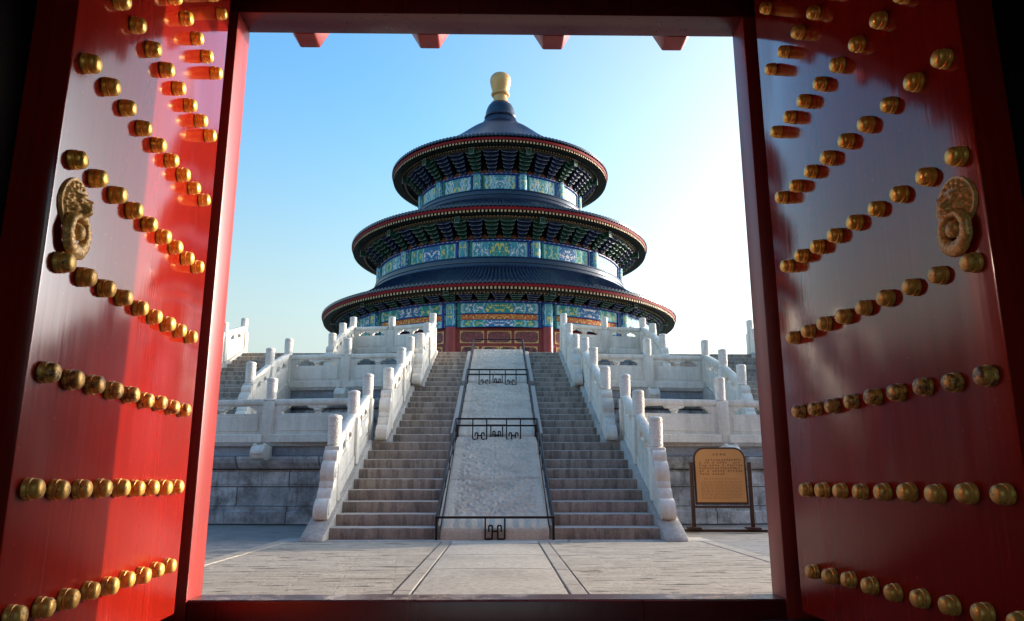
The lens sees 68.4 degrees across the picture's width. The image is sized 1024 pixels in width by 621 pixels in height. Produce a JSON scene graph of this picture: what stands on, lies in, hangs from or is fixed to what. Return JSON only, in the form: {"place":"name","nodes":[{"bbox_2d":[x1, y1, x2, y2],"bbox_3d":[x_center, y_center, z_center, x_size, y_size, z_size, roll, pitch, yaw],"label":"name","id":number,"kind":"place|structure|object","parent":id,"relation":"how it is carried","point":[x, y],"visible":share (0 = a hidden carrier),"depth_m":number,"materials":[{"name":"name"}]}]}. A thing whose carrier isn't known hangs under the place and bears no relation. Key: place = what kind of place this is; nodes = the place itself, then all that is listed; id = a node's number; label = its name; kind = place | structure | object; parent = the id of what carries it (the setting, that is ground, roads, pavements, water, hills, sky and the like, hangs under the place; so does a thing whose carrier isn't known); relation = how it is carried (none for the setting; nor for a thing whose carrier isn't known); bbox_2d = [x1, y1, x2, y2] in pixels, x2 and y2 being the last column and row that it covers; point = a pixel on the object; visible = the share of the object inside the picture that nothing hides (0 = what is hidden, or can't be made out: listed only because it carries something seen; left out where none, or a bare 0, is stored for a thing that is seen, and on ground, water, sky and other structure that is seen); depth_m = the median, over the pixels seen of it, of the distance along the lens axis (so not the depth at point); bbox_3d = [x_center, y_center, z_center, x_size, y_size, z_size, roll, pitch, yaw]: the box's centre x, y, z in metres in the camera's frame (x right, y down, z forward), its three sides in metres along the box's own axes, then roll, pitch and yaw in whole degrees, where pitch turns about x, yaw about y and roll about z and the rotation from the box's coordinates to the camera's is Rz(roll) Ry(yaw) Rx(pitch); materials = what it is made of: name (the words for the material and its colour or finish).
{"place":"outdoors","nodes":[
{"label":"outdoors","id":0,"kind":"place"},
{"bbox_2d":[202,541,772,594],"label":"pavement","id":1,"kind":"structure","parent":0,"point":[381,568],"depth_m":7.63,"materials":[{"name":"grey stone"}]},
{"bbox_2d":[205,524,769,593],"bbox_3d":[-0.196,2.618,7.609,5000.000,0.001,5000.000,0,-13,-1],"label":"ground","id":2,"kind":"structure","parent":0,"point":[223,539],"depth_m":11.91,"materials":[{"name":"stone"}]},
{"bbox_2d":[204,541,769,593],"bbox_3d":[-0.202,2.717,8.002,6.392,0.055,6.078,0,-13,-1],"label":"kerb strip","id":3,"kind":"object","parent":2,"relation":"on","point":[411,583],"visible":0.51,"depth_m":8.26,"materials":[{"name":"stone"}]},
{"bbox_2d":[208,442,766,524],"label":"stone terrace","id":4,"kind":"structure","parent":2,"relation":"on","point":[264,483],"depth_m":15.40,"materials":[{"name":"white stone"}]},
{"bbox_2d":[217,386,290,413],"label":"side staircase","id":5,"kind":"structure","parent":4,"relation":"on","point":[234,393],"depth_m":19.27,"materials":[{"name":"stone"}]},
{"bbox_2d":[235,348,289,413],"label":"marble balustrade","id":6,"kind":"object","parent":5,"relation":"on","point":[254,385],"visible":0.62,"depth_m":17.88,"materials":[{"name":"white stone"}]},
{"bbox_2d":[215,377,360,442],"bbox_3d":[-5.146,2.075,15.729,4.235,1.360,0.346,-2,-13,8],"label":"marble balustrade","id":7,"kind":"object","parent":4,"relation":"on","point":[270,421],"visible":0.64,"depth_m":15.55,"materials":[{"name":"white stone"}]},
{"bbox_2d":[373,383,618,441],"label":"stone staircase","id":8,"kind":"structure","parent":4,"relation":"on","point":[431,414],"depth_m":17.13,"materials":[{"name":"grey stone"}]},
{"bbox_2d":[375,336,414,439],"bbox_3d":[-2.654,1.641,17.555,0.272,2.934,4.552,0,-13,-1],"label":"marble balustrade","id":9,"kind":"object","parent":8,"relation":"on","point":[397,382],"visible":0.98,"depth_m":16.58,"materials":[{"name":"white stone"}]},
{"bbox_2d":[457,369,535,436],"bbox_3d":[-0.345,2.127,17.550,1.644,2.100,3.838,0,-13,-1],"label":"iron guard rail","id":10,"kind":"object","parent":8,"relation":"attached to","point":[493,432],"visible":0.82,"depth_m":17.48,"materials":[{"name":"black metal"}]},
{"bbox_2d":[580,337,617,439],"bbox_3d":[1.966,1.659,17.625,0.272,2.929,4.552,0,-13,-1],"label":"marble balustrade","id":11,"kind":"object","parent":8,"relation":"on","point":[596,382],"visible":1,"depth_m":16.59,"materials":[{"name":"white stone"}]},
{"bbox_2d":[290,387,702,440],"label":"stone terrace","id":12,"kind":"structure","parent":4,"relation":"on","point":[649,392],"depth_m":19.80,"materials":[{"name":"white stone"}]},
{"bbox_2d":[219,351,355,387],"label":"side staircase","id":13,"kind":"structure","parent":12,"relation":"on","point":[233,371],"depth_m":22.81,"materials":[{"name":"stone"}]},
{"bbox_2d":[221,318,247,363],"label":"marble balustrade","id":14,"kind":"object","parent":13,"relation":"on","point":[235,340],"visible":0.3,"depth_m":23.74,"materials":[{"name":"white stone"}]},
{"bbox_2d":[324,323,354,364],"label":"marble balustrade","id":15,"kind":"object","parent":13,"relation":"on","point":[335,344],"visible":0.6,"depth_m":22.30,"materials":[{"name":"white stone"}]},
{"bbox_2d":[284,338,396,387],"bbox_3d":[-4.452,1.377,20.008,3.367,1.363,0.335,-1,-13,6],"label":"marble balustrade","id":16,"kind":"object","parent":12,"relation":"on","point":[346,370],"visible":0.85,"depth_m":19.89,"materials":[{"name":"white stone"}]},
{"bbox_2d":[412,349,579,386],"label":"stone staircase","id":17,"kind":"structure","parent":12,"relation":"on","point":[546,369],"depth_m":21.64,"materials":[{"name":"grey stone"}]},
{"bbox_2d":[411,313,436,384],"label":"marble balustrade","id":18,"kind":"object","parent":17,"relation":"on","point":[426,342],"visible":0.98,"depth_m":20.91,"materials":[{"name":"white stone"}]},
{"bbox_2d":[468,339,527,382],"bbox_3d":[-0.410,1.480,21.965,1.624,2.060,4.030,0,-13,-1],"label":"iron guard rail","id":19,"kind":"object","parent":17,"relation":"attached to","point":[471,355],"visible":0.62,"depth_m":21.66,"materials":[{"name":"black metal"}]},
{"bbox_2d":[560,313,583,384],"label":"marble balustrade","id":20,"kind":"object","parent":17,"relation":"on","point":[569,346],"visible":0.99,"depth_m":20.88,"materials":[{"name":"white stone"}]},
{"bbox_2d":[357,353,636,364],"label":"stone terrace","id":21,"kind":"structure","parent":12,"relation":"on","point":[393,361],"depth_m":24.27,"materials":[{"name":"grey stone"}]},
{"bbox_2d":[350,316,423,353],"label":"marble balustrade","id":22,"kind":"object","parent":21,"relation":"on","point":[392,339],"visible":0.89,"depth_m":24.41,"materials":[{"name":"white stone"}]},
{"bbox_2d":[572,317,645,353],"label":"marble balustrade","id":23,"kind":"object","parent":21,"relation":"on","point":[604,340],"visible":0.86,"depth_m":24.52,"materials":[{"name":"white stone"}]},
{"bbox_2d":[598,338,708,388],"bbox_3d":[3.691,1.410,20.130,3.367,1.352,0.335,2,-13,-8],"label":"marble balustrade","id":24,"kind":"object","parent":12,"relation":"on","point":[646,371],"visible":0.87,"depth_m":20.02,"materials":[{"name":"white stone"}]},
{"bbox_2d":[640,352,757,388],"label":"side staircase","id":25,"kind":"structure","parent":12,"relation":"on","point":[747,360],"depth_m":23.49,"materials":[{"name":"stone"}]},
{"bbox_2d":[641,323,670,365],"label":"marble balustrade","id":26,"kind":"object","parent":25,"relation":"on","point":[659,345],"visible":0.56,"depth_m":22.42,"materials":[{"name":"white stone"}]},
{"bbox_2d":[746,320,754,353],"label":"marble balustrade","id":27,"kind":"object","parent":25,"relation":"on","point":[750,343],"visible":0.11,"depth_m":24.83,"materials":[{"name":"white stone"}]},
{"bbox_2d":[644,377,761,442],"bbox_3d":[4.509,2.093,15.879,4.235,1.392,0.346,2,-13,-10],"label":"marble balustrade","id":28,"kind":"object","parent":4,"relation":"on","point":[721,421],"visible":0.41,"depth_m":15.67,"materials":[{"name":"white stone"}]},
{"bbox_2d":[702,387,759,414],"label":"side staircase","id":29,"kind":"structure","parent":4,"relation":"on","point":[708,393],"depth_m":19.57,"materials":[{"name":"stone"}]},
{"bbox_2d":[704,349,755,414],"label":"marble balustrade","id":30,"kind":"object","parent":29,"relation":"on","point":[737,387],"visible":0.71,"depth_m":18.02,"materials":[{"name":"white stone"}]},
{"bbox_2d":[275,537,710,544],"bbox_3d":[-0.252,3.411,11.102,6.390,0.062,1.235,0,-13,-1],"label":"stair apron","id":31,"kind":"object","parent":2,"relation":"on","point":[470,541],"visible":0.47,"depth_m":11.08,"materials":[{"name":"stone"}]},
{"bbox_2d":[299,437,688,541],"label":"stone staircase","id":32,"kind":"structure","parent":31,"relation":"on","point":[392,490],"depth_m":12.70,"materials":[{"name":"grey stone"}]},
{"bbox_2d":[312,373,373,519],"bbox_3d":[-2.935,2.245,13.530,0.272,2.737,3.812,0,-13,-1],"label":"marble balustrade","id":33,"kind":"object","parent":32,"relation":"on","point":[350,436],"visible":1,"depth_m":12.82,"materials":[{"name":"white stone"}]},
{"bbox_2d":[435,418,554,539],"bbox_3d":[-0.281,2.798,13.201,1.784,2.120,3.726,0,-13,-1],"label":"iron guard rail","id":34,"kind":"object","parent":32,"relation":"attached to","point":[445,477],"visible":0.98,"depth_m":12.25,"materials":[{"name":"black metal"}]},
{"bbox_2d":[619,374,676,519],"bbox_3d":[2.365,2.261,13.610,0.272,2.742,3.812,0,-13,-1],"label":"marble balustrade","id":35,"kind":"object","parent":32,"relation":"on","point":[641,436],"visible":1,"depth_m":12.88,"materials":[{"name":"white stone"}]},
{"bbox_2d":[0,0,1023,620],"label":"gatehouse","id":36,"kind":"object","parent":2,"relation":"on","point":[666,24],"visible":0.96,"depth_m":5.19,"materials":[{"name":"paint"}]},
{"bbox_2d":[0,0,230,620],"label":"door leaf","id":37,"kind":"object","parent":36,"relation":"attached to","point":[104,237],"visible":1,"depth_m":3.42,"materials":[{"name":"red paint"}]},
{"bbox_2d":[754,0,1023,620],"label":"door leaf","id":38,"kind":"object","parent":36,"relation":"attached to","point":[896,206],"visible":1,"depth_m":3.57,"materials":[{"name":"red paint"}]},
{"bbox_2d":[684,447,767,531],"bbox_3d":[3.649,3.114,13.145,1.600,1.440,0.320,-1,-13,4],"label":"information board","id":39,"kind":"object","parent":2,"relation":"on","point":[719,476],"visible":1,"depth_m":13.17,"materials":[{"name":"brown wood"}]},
{"bbox_2d":[225,33,752,353],"label":"sky","id":40,"kind":"structure","parent":0,"point":[325,129],"materials":[{"name":"blue"}]},
{"bbox_2d":[413,543,567,593],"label":"path","id":41,"kind":"structure","parent":0,"point":[496,568],"depth_m":7.21,"materials":[{"name":"stone"}]},
{"bbox_2d":[321,72,675,351],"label":"temple hall","id":42,"kind":"structure","parent":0,"point":[499,233],"depth_m":49.69,"materials":[{"name":"blue tile"}]},
{"bbox_2d":[436,332,443,344],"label":"lattice window","id":43,"kind":"structure","parent":42,"relation":"in","point":[440,335],"depth_m":46.17,"materials":[{"name":"red wood"}]},
{"bbox_2d":[461,346,478,351],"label":"lattice window","id":44,"kind":"structure","parent":42,"relation":"in","point":[463,348],"depth_m":45.65,"materials":[{"name":"red wood"}]},
{"bbox_2d":[460,331,483,342],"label":"lattice window","id":45,"kind":"structure","parent":42,"relation":"in","point":[465,336],"depth_m":45.82,"materials":[{"name":"red wood"}]},
{"bbox_2d":[482,346,498,348],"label":"lattice window","id":46,"kind":"structure","parent":42,"relation":"in","point":[483,347],"depth_m":45.67,"materials":[{"name":"red wood"}]},
{"bbox_2d":[487,331,510,342],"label":"lattice window","id":47,"kind":"structure","parent":42,"relation":"in","point":[490,334],"depth_m":45.85,"materials":[{"name":"red wood"}]},
{"bbox_2d":[500,346,516,348],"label":"lattice window","id":48,"kind":"structure","parent":42,"relation":"in","point":[501,347],"depth_m":45.69,"materials":[{"name":"red wood"}]},
{"bbox_2d":[515,331,538,342],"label":"lattice window","id":49,"kind":"structure","parent":42,"relation":"in","point":[527,336],"depth_m":45.87,"materials":[{"name":"red wood"}]},
{"bbox_2d":[520,346,537,351],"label":"lattice window","id":50,"kind":"structure","parent":42,"relation":"in","point":[527,348],"depth_m":45.71,"materials":[{"name":"red wood"}]},
{"bbox_2d":[554,332,559,344],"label":"lattice window","id":51,"kind":"structure","parent":42,"relation":"in","point":[557,334],"depth_m":46.26,"materials":[{"name":"red wood"}]}
]}

